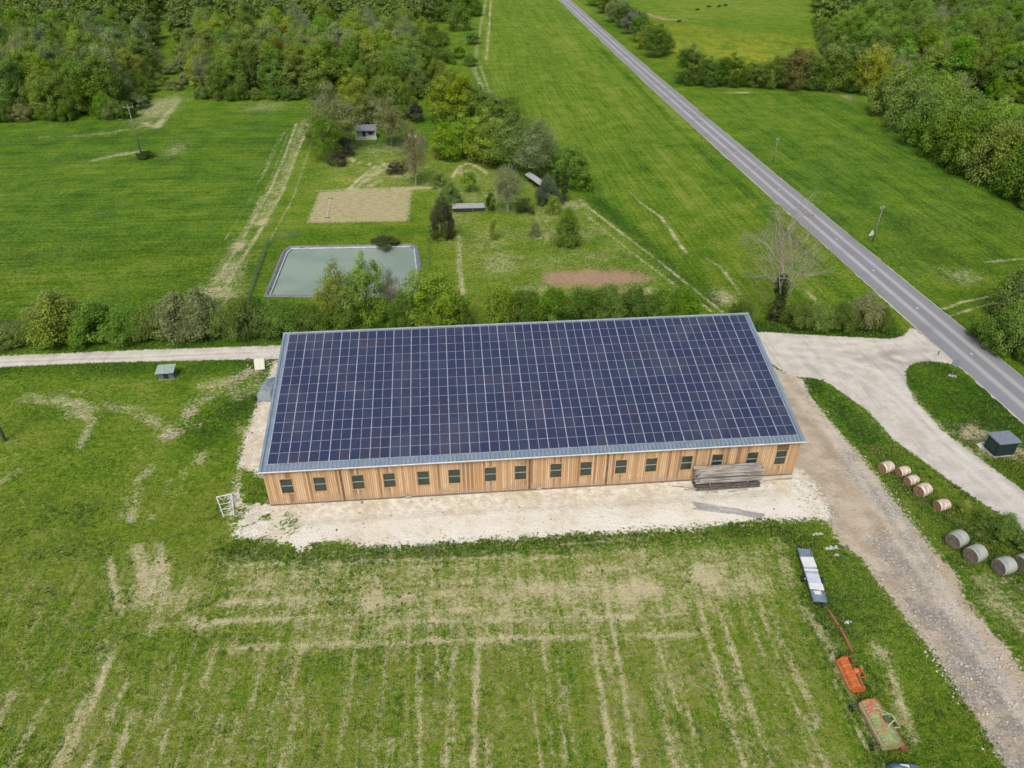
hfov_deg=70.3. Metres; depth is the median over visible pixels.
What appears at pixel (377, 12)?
tree
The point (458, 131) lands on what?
tree
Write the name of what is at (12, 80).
tree
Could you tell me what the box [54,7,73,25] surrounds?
tree
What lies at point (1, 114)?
bush
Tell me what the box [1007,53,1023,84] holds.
tree
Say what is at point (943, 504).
round bale
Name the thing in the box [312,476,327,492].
window
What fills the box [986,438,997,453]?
door
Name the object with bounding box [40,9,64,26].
tree
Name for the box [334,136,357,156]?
bush
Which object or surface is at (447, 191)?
bush
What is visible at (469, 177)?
bush
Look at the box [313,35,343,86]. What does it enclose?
tree
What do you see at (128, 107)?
utility pole
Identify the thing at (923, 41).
tree
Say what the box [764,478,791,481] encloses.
loose pole
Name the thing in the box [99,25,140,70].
tree
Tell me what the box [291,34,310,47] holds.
tree
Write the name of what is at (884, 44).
tree
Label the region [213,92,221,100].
bush
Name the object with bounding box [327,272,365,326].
tree
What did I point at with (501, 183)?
tree
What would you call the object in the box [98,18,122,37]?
tree
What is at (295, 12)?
tree
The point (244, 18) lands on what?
tree
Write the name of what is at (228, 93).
bush
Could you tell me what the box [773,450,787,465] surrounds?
window
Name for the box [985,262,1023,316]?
bush
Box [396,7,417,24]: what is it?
tree
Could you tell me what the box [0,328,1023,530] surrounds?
gravel track
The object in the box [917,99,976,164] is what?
hedge bush
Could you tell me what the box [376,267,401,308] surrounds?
tree
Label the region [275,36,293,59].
tree
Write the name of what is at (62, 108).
bush
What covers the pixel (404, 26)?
tree
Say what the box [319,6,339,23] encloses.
tree
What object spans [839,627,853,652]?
steel beam
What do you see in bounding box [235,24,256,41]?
tree
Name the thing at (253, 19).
tree
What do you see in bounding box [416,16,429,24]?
tree
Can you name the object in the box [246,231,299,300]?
wire fence
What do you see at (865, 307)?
hedge bush
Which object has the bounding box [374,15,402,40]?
tree
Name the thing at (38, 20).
tree
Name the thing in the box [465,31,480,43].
bush
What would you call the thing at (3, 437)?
utility pole
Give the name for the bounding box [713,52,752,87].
tree
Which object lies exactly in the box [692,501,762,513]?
long pipe
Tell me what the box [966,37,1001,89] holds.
tree
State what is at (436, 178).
bush
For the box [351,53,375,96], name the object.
tree
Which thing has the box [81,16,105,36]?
tree
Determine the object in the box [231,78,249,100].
bush
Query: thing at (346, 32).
tree
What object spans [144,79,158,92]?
bush
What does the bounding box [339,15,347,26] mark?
tree
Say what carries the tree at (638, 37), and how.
on the ground at (240, 174)
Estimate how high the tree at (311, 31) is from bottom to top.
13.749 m
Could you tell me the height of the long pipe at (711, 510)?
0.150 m
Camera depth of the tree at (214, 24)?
260.66 m
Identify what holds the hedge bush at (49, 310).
on the ground at (240, 174)
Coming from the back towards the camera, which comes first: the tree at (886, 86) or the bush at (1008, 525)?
the tree at (886, 86)
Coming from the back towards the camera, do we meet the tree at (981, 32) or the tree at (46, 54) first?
the tree at (981, 32)
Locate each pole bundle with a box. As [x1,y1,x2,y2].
[692,479,760,490]
[693,462,764,478]
[694,473,762,484]
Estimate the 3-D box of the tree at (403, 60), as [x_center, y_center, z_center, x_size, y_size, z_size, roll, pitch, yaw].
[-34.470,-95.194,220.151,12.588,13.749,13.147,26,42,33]
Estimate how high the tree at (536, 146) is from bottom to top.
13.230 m
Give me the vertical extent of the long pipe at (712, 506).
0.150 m
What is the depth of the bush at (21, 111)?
194.52 m
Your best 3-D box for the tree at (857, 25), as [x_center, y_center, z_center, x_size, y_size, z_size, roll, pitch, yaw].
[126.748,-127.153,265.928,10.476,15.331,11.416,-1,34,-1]
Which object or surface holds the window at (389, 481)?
in the barn
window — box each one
[279,478,295,494]
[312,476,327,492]
[351,474,365,489]
[382,472,396,488]
[416,470,430,486]
[448,469,460,484]
[484,466,496,482]
[514,465,526,480]
[549,463,561,478]
[579,461,592,476]
[614,459,627,474]
[644,457,657,472]
[679,455,693,470]
[710,453,723,464]
[745,451,759,462]
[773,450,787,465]
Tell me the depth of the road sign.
92.22 m
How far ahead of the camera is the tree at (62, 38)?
248.22 m
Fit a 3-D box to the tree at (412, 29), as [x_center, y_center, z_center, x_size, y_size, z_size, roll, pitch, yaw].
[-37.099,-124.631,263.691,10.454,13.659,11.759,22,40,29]
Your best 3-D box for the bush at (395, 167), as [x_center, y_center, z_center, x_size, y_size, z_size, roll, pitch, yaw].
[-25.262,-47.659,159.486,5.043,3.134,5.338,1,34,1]
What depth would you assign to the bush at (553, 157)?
161.74 m
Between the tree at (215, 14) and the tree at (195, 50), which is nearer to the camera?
the tree at (195, 50)
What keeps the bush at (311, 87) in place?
on the ground at (240, 174)
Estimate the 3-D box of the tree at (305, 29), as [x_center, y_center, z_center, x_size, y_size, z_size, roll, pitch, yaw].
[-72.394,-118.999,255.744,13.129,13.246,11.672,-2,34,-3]
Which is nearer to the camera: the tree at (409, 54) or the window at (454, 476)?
the window at (454, 476)
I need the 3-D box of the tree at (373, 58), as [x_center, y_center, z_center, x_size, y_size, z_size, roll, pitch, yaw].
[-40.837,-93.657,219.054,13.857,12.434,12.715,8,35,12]
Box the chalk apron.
[229,361,830,546]
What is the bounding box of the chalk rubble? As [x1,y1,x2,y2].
[219,362,832,552]
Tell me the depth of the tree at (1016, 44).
225.37 m
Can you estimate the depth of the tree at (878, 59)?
216.37 m
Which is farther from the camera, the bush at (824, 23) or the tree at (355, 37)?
the bush at (824, 23)
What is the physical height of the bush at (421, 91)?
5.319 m
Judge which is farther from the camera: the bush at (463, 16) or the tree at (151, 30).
the bush at (463, 16)
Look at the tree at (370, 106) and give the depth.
188.38 m
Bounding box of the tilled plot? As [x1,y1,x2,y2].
[308,188,412,222]
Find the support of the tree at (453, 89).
on the ground at (240, 174)
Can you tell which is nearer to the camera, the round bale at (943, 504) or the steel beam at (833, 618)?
the steel beam at (833, 618)
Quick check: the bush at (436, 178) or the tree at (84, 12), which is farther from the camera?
the tree at (84, 12)
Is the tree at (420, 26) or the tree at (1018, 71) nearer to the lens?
the tree at (1018, 71)
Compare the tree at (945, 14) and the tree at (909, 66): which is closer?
the tree at (909, 66)
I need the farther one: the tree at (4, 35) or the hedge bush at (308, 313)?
the tree at (4, 35)
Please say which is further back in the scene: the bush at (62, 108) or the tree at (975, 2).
the tree at (975, 2)
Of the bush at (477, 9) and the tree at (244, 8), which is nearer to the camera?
the tree at (244, 8)
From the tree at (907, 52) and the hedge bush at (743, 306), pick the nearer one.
the hedge bush at (743, 306)
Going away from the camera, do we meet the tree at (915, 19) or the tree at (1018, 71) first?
the tree at (1018, 71)
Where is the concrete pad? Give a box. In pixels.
[977,441,984,449]
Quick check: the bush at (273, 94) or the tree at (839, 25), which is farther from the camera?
the tree at (839, 25)
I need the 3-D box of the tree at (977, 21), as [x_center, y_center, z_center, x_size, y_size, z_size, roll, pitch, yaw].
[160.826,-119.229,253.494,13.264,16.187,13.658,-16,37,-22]
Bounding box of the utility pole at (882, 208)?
[872,205,884,241]
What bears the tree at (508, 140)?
on the ground at (240, 174)
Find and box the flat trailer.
[797,547,826,607]
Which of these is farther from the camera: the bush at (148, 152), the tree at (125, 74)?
the tree at (125, 74)
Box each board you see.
[254,358,264,369]
[800,557,816,566]
[805,573,821,583]
[808,582,823,589]
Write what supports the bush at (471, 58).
on the ground at (240, 174)
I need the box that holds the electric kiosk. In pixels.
[982,430,1021,457]
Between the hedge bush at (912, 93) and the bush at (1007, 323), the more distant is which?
the hedge bush at (912, 93)
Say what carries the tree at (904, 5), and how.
on the ground at (240, 174)
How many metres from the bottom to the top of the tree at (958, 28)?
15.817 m
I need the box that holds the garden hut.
[354,124,376,139]
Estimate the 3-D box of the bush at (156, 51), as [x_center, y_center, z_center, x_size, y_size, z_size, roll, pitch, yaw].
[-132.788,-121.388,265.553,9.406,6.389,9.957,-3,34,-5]
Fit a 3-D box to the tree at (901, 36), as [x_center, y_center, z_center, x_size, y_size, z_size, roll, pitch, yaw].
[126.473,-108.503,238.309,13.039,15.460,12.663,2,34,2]
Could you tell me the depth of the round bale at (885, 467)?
77.21 m
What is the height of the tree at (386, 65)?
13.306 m
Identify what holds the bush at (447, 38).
on the ground at (240, 174)
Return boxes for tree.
[0,6,9,24]
[0,18,11,33]
[0,25,11,44]
[0,44,12,61]
[0,55,34,106]
[0,58,31,107]
[2,7,32,32]
[4,32,45,52]
[5,36,20,49]
[5,47,32,72]
[6,16,31,36]
[7,32,27,46]
[8,24,30,36]
[16,63,68,111]
[17,26,32,41]
[17,38,38,61]
[22,53,58,105]
[25,76,69,119]
[26,4,40,25]
[26,14,58,36]
[26,45,60,69]
[28,23,55,44]
[35,43,69,98]
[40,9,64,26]
[41,28,67,57]
[44,38,66,58]
[45,18,61,33]
[46,40,69,60]
[49,55,76,87]
[49,63,93,117]
[52,26,69,46]
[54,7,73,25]
[59,55,94,100]
[60,11,91,36]
[62,29,96,50]
[63,43,87,61]
[64,26,74,47]
[66,27,97,42]
[71,51,128,110]
[72,46,94,92]
[75,7,90,21]
[77,11,99,26]
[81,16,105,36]
[84,43,133,101]
[88,39,104,52]
[89,14,115,34]
[91,44,132,88]
[94,33,103,44]
[96,9,129,30]
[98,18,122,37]
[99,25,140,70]
[102,6,122,21]
[104,37,137,72]
[112,41,142,70]
[114,47,149,78]
[114,56,134,83]
[116,21,145,45]
[124,36,159,70]
[129,21,152,48]
[129,23,152,44]
[130,17,151,41]
[132,15,159,42]
[177,26,199,60]
[177,40,212,61]
[182,37,198,56]
[183,44,213,86]
[185,42,213,78]
[187,7,209,27]
[190,48,210,86]
[191,11,207,32]
[192,7,211,34]
[196,26,217,55]
[200,16,228,37]
[202,60,235,98]
[207,49,257,90]
[208,28,222,48]
[209,10,229,27]
[211,35,237,60]
[212,42,233,61]
[213,21,238,48]
[218,55,248,93]
[220,14,233,29]
[222,38,257,88]
[227,30,245,42]
[230,21,243,32]
[233,10,257,31]
[235,0,256,18]
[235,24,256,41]
[239,38,261,85]
[248,32,266,43]
[249,14,258,25]
[252,23,285,48]
[252,33,293,86]
[254,15,273,31]
[256,41,292,93]
[257,16,282,32]
[257,19,278,33]
[262,8,286,34]
[269,6,282,24]
[272,31,289,41]
[273,41,317,95]
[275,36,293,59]
[280,16,296,36]
[283,0,306,25]
[283,12,305,28]
[286,14,311,33]
[288,43,314,89]
[291,29,310,44]
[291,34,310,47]
[294,24,309,35]
[294,40,314,75]
[296,11,314,29]
[296,44,339,92]
[301,110,345,161]
[302,24,327,44]
[302,80,363,148]
[306,26,322,36]
[306,31,346,80]
[310,14,322,30]
[311,256,351,318]
[313,15,338,33]
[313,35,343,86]
[316,4,336,21]
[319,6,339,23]
[326,20,343,47]
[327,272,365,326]
[334,12,346,20]
[334,35,367,85]
[335,66,370,124]
[336,30,368,73]
[337,27,362,46]
[338,250,389,328]
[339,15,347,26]
[341,10,371,35]
[341,11,363,34]
[341,91,387,124]
[348,41,378,75]
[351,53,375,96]
[358,5,378,21]
[360,12,377,28]
[361,28,379,47]
[364,8,378,20]
[364,51,385,80]
[366,26,394,57]
[366,74,417,115]
[368,22,388,41]
[369,96,406,145]
[373,8,391,26]
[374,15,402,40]
[375,51,407,98]
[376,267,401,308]
[378,29,400,50]
[378,45,422,88]
[379,44,396,59]
[389,10,410,27]
[391,29,401,45]
[391,119,430,184]
[392,14,422,38]
[393,40,427,74]
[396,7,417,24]
[396,32,424,52]
[397,46,421,75]
[398,266,473,326]
[400,20,419,38]
[400,36,426,75]
[414,19,436,44]
[414,32,437,62]
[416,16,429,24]
[417,45,439,76]
[420,22,449,55]
[422,65,476,122]
[428,127,448,158]
[429,112,491,161]
[449,82,493,117]
[461,107,506,163]
[475,93,526,126]
[485,107,534,169]
[486,162,528,210]
[511,114,563,177]
[547,143,590,187]
[586,0,603,5]
[595,0,615,12]
[604,0,628,21]
[613,2,636,26]
[620,8,643,33]
[629,11,655,40]
[635,20,658,48]
[641,24,672,56]
[657,33,676,54]
[672,42,708,85]
[694,55,723,86]
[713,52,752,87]
[728,182,839,322]
[738,61,771,86]
[760,54,796,87]
[776,46,821,89]
[797,57,833,89]
[812,34,863,91]
[824,10,845,41]
[832,5,860,44]
[836,10,867,44]
[839,30,864,55]
[839,53,871,91]
[844,13,868,41]
[851,20,887,55]
[852,43,895,93]
[859,0,879,12]
[862,2,881,23]
[862,31,893,53]
[865,67,892,88]
[866,60,914,118]
[867,12,882,24]
[869,41,895,69]
[875,22,889,32]
[877,0,887,9]
[877,10,901,28]
[879,2,897,19]
[879,26,899,34]
[881,26,919,67]
[884,0,900,11]
[888,54,914,75]
[889,39,917,72]
[892,10,908,28]
[898,0,912,11]
[904,10,927,33]
[905,0,934,12]
[906,24,946,61]
[907,4,926,16]
[910,23,922,44]
[914,18,942,53]
[914,40,956,76]
[916,39,964,72]
[918,37,949,65]
[920,12,946,30]
[929,4,950,19]
[931,4,946,20]
[935,34,981,78]
[941,18,967,37]
[942,28,959,42]
[944,0,964,20]
[947,0,979,20]
[947,16,957,28]
[950,9,980,28]
[955,32,978,79]
[961,22,989,67]
[963,43,995,85]
[964,15,991,38]
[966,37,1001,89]
[968,0,981,8]
[972,8,990,20]
[975,3,998,16]
[976,45,1019,90]
[979,0,997,11]
[981,40,1023,91]
[986,5,1005,15]
[987,27,1014,42]
[988,18,996,27]
[989,36,1013,49]
[992,9,1015,25]
[993,10,1018,32]
[996,0,1015,12]
[1001,41,1023,56]
[1005,63,1023,97]
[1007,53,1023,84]
[1008,1,1021,12]
[1008,22,1023,43]
[1011,3,1023,24]
[1012,32,1023,42]
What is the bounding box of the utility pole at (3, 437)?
[0,427,6,441]
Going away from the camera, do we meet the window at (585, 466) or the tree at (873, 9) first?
the window at (585, 466)
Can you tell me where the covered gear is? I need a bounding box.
[254,377,274,401]
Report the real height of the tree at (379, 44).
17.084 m
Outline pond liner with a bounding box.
[263,244,421,297]
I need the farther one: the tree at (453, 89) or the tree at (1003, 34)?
the tree at (1003, 34)
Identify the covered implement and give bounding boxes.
[885,763,919,767]
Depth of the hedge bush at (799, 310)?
101.95 m
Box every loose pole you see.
[672,485,696,488]
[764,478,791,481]
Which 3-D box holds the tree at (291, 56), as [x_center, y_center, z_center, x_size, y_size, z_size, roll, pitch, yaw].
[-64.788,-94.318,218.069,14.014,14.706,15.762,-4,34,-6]
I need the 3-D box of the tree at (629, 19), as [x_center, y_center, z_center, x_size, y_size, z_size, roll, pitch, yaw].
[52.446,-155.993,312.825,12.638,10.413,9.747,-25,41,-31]
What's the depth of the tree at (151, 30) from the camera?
286.47 m
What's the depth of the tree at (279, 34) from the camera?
232.29 m
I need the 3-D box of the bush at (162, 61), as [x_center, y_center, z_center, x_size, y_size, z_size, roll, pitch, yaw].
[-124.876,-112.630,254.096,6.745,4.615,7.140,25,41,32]
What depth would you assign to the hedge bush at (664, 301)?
103.57 m
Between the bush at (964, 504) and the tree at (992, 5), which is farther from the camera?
the tree at (992, 5)
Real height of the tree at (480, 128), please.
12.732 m
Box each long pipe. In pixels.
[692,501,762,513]
[693,503,764,515]
[693,508,729,513]
[694,504,763,516]
[695,504,736,508]
[696,506,761,517]
[700,508,757,517]
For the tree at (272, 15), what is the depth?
261.88 m
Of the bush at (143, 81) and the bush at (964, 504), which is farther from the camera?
the bush at (143, 81)
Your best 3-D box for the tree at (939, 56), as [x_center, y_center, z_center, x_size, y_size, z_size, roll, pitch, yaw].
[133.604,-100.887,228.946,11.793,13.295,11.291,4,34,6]
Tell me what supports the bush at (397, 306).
on the ground at (240, 174)
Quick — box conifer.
[427,196,455,240]
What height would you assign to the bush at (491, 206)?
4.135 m
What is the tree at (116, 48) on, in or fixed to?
on the ground at (240, 174)
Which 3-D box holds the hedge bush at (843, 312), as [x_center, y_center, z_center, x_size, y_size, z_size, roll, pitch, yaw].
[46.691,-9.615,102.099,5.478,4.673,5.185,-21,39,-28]
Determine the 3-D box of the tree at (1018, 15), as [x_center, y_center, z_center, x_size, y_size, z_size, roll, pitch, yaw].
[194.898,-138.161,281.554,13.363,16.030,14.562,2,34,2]
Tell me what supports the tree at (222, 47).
on the ground at (240, 174)
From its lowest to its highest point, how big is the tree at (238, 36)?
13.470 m
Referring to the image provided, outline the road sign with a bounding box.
[948,359,961,377]
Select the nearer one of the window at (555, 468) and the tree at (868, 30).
the window at (555, 468)
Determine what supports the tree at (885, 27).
on the ground at (240, 174)
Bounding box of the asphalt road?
[559,0,1023,423]
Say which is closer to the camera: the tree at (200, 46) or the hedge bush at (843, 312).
the hedge bush at (843, 312)
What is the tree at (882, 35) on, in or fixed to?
on the ground at (240, 174)
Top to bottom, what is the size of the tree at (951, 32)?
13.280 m
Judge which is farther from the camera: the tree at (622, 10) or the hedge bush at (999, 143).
the tree at (622, 10)
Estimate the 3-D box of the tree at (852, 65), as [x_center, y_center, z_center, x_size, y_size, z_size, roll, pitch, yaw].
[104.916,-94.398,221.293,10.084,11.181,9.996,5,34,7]
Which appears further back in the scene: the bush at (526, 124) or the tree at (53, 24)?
the tree at (53, 24)
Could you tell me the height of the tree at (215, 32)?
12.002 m
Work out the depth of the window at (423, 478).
73.41 m
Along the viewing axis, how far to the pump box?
92.38 m
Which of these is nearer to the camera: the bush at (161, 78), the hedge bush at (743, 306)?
the hedge bush at (743, 306)
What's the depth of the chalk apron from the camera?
72.93 m
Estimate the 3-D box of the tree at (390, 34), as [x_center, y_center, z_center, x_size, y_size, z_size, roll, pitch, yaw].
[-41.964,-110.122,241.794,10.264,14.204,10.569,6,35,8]
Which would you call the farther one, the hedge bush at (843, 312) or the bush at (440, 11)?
the bush at (440, 11)
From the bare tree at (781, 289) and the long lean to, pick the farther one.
the long lean to
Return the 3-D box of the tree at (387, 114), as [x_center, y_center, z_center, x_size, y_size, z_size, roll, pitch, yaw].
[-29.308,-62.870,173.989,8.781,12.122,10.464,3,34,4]
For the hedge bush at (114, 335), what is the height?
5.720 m
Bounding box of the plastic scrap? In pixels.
[825,545,839,549]
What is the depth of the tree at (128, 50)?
229.75 m
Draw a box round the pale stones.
[141,359,1023,767]
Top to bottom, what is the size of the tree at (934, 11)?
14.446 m
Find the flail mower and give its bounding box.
[849,698,908,751]
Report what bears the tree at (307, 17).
on the ground at (240, 174)
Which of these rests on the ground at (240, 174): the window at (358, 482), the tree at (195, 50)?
the tree at (195, 50)
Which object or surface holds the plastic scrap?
on the ground at (240, 174)
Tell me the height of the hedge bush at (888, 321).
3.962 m
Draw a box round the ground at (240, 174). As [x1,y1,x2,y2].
[0,0,1023,767]
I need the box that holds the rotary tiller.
[835,656,865,692]
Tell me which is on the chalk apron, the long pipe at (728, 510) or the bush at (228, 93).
the long pipe at (728, 510)
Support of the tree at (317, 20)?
on the ground at (240, 174)
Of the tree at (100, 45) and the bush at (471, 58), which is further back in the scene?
the bush at (471, 58)
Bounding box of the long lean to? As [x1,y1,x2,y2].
[525,172,541,186]
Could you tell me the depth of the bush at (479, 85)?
214.05 m
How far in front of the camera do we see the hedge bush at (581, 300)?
102.56 m
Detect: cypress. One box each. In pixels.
[552,170,559,198]
[559,167,568,202]
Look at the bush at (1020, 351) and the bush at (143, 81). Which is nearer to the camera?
the bush at (1020, 351)
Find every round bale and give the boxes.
[877,460,894,473]
[895,466,910,476]
[903,474,919,485]
[913,482,932,497]
[932,498,950,511]
[945,529,969,548]
[963,543,988,563]
[991,556,1017,575]
[1013,553,1023,571]
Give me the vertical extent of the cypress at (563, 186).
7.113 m
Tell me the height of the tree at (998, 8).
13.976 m
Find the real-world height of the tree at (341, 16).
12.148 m
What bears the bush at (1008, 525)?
on the ground at (240, 174)
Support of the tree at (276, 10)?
on the ground at (240, 174)
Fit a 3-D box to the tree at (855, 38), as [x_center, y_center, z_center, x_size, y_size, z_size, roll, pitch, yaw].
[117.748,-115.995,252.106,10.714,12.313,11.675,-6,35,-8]
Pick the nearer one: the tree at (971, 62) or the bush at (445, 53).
the tree at (971, 62)
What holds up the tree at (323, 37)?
on the ground at (240, 174)
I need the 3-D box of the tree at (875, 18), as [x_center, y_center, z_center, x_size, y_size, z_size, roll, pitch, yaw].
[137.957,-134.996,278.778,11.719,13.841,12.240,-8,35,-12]
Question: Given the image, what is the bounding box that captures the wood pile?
[477,155,498,164]
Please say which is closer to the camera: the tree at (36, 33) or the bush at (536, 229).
the bush at (536, 229)
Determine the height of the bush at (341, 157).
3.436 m
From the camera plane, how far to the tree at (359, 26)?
256.87 m
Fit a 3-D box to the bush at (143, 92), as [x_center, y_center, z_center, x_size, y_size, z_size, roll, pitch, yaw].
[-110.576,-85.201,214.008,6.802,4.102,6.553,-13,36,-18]
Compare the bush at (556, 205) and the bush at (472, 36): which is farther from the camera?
the bush at (472, 36)
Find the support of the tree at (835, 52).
on the ground at (240, 174)
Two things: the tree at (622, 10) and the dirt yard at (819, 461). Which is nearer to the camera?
the dirt yard at (819, 461)
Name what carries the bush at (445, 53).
on the ground at (240, 174)
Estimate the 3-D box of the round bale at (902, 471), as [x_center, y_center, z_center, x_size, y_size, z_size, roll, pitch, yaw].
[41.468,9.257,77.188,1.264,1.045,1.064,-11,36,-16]
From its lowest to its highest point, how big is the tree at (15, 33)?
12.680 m
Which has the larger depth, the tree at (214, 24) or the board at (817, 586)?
the tree at (214, 24)
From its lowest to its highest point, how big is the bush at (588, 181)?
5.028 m
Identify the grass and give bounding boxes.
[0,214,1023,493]
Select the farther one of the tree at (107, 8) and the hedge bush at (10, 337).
the tree at (107, 8)
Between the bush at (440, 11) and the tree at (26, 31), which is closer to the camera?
the tree at (26, 31)
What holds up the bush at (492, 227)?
on the ground at (240, 174)
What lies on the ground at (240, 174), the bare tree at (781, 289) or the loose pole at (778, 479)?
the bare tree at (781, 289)
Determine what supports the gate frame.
on the ground at (240, 174)
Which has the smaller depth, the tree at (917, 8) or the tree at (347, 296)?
the tree at (347, 296)
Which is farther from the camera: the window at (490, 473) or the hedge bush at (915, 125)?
the hedge bush at (915, 125)
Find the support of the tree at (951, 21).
on the ground at (240, 174)
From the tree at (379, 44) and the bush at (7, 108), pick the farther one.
the tree at (379, 44)
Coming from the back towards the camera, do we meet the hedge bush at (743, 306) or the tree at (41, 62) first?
the tree at (41, 62)
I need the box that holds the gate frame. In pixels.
[216,494,234,516]
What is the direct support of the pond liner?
on the ground at (240, 174)
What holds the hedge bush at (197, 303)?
on the ground at (240, 174)
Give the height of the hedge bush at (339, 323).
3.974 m
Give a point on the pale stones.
(917, 601)
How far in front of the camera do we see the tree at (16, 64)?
200.06 m
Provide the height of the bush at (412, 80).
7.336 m
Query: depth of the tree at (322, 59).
214.95 m
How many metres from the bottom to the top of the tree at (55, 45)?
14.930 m
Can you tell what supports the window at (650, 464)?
in the barn
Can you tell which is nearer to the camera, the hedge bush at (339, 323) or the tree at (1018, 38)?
the hedge bush at (339, 323)
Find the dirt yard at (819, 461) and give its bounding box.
[159,361,1023,767]
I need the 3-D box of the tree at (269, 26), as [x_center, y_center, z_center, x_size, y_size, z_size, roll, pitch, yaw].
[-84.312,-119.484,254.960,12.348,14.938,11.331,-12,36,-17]
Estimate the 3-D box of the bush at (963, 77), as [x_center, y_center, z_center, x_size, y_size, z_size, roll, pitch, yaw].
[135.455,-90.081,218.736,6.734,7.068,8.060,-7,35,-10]
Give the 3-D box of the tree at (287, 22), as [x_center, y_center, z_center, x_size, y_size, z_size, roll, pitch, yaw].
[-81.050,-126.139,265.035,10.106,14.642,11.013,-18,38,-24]
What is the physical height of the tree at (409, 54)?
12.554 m
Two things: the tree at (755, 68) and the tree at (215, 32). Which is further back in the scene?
the tree at (215, 32)
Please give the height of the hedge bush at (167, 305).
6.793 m
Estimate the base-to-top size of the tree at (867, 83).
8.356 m
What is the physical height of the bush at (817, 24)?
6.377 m
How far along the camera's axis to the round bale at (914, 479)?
75.67 m
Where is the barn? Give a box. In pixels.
[258,313,805,505]
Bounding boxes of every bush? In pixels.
[0,98,11,120]
[0,99,17,121]
[0,318,30,350]
[0,319,8,334]
[5,318,67,347]
[8,103,36,121]
[18,288,98,348]
[44,100,65,120]
[54,101,75,121]
[64,298,124,351]
[89,90,117,118]
[96,97,119,120]
[98,302,150,350]
[118,100,136,119]
[119,91,149,108]
[119,302,181,342]
[124,87,144,103]
[130,73,154,90]
[130,76,147,93]
[134,87,149,100]
[134,149,154,158]
[143,67,158,79]
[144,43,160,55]
[144,65,153,77]
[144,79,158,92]
[145,290,201,346]
[150,73,171,86]
[153,56,167,67]
[162,62,177,74]
[165,80,183,90]
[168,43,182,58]
[171,56,186,70]
[171,288,226,341]
[177,71,190,84]
[192,85,210,99]
[198,301,246,340]
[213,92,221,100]
[220,296,267,339]
[221,85,241,100]
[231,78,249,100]
[245,86,265,100]
[250,298,304,339]
[267,86,292,99]
[279,84,307,100]
[284,303,331,331]
[306,79,320,99]
[312,304,350,330]
[313,77,337,100]
[328,150,345,167]
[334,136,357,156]
[369,234,403,249]
[386,159,407,173]
[386,287,422,327]
[395,79,409,104]
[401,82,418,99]
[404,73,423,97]
[406,99,423,121]
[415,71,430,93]
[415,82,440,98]
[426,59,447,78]
[428,171,451,187]
[435,1,458,21]
[436,47,456,63]
[437,181,461,207]
[439,30,449,45]
[446,5,472,31]
[446,296,474,324]
[451,45,465,57]
[454,0,482,15]
[460,169,478,190]
[461,54,478,66]
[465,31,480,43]
[472,83,488,96]
[479,91,494,106]
[479,280,518,323]
[486,192,495,210]
[488,217,499,239]
[509,279,547,321]
[511,117,536,134]
[516,197,534,213]
[527,221,539,237]
[534,173,564,206]
[534,284,572,320]
[544,146,562,167]
[545,194,561,215]
[549,206,581,247]
[558,285,598,319]
[575,167,595,192]
[588,282,630,318]
[612,283,658,317]
[643,286,682,316]
[669,284,707,315]
[728,293,758,325]
[777,300,819,329]
[804,301,838,332]
[813,17,826,29]
[813,27,825,34]
[817,19,830,28]
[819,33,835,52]
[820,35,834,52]
[825,301,864,333]
[843,288,887,329]
[872,305,896,331]
[882,72,939,132]
[898,85,956,149]
[908,60,937,84]
[911,72,966,113]
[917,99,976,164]
[940,108,1014,176]
[951,86,994,116]
[953,72,972,95]
[956,118,1023,190]
[957,499,972,512]
[966,317,989,339]
[974,508,1001,528]
[975,298,1023,360]
[976,94,1022,126]
[984,73,1005,99]
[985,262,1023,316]
[988,135,1023,204]
[988,512,1022,545]
[995,88,1022,101]
[1005,108,1023,135]
[1007,528,1023,551]
[1009,329,1023,365]
[1012,290,1023,325]
[1014,85,1023,102]
[1018,181,1023,207]
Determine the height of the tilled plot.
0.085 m
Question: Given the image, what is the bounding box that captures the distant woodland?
[0,0,1023,40]
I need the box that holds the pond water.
[272,248,415,294]
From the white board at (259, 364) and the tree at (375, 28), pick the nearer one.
the white board at (259, 364)
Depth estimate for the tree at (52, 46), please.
216.87 m
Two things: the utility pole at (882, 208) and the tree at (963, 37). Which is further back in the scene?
the tree at (963, 37)
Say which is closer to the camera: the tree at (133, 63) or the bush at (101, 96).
the bush at (101, 96)
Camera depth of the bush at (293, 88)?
214.75 m
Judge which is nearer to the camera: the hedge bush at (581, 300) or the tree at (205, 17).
the hedge bush at (581, 300)
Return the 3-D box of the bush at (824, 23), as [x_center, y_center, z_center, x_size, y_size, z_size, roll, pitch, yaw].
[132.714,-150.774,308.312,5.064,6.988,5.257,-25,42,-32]
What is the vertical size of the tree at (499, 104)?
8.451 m
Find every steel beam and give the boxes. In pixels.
[827,609,840,626]
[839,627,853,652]
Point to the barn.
(377, 414)
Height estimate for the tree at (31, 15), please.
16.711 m
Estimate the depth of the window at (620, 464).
74.88 m
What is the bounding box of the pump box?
[155,364,176,379]
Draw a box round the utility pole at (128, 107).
[123,105,141,152]
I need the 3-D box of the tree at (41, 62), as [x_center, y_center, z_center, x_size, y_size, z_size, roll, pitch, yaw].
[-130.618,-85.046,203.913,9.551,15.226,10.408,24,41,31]
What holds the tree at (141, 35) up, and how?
on the ground at (240, 174)
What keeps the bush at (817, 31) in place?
on the ground at (240, 174)

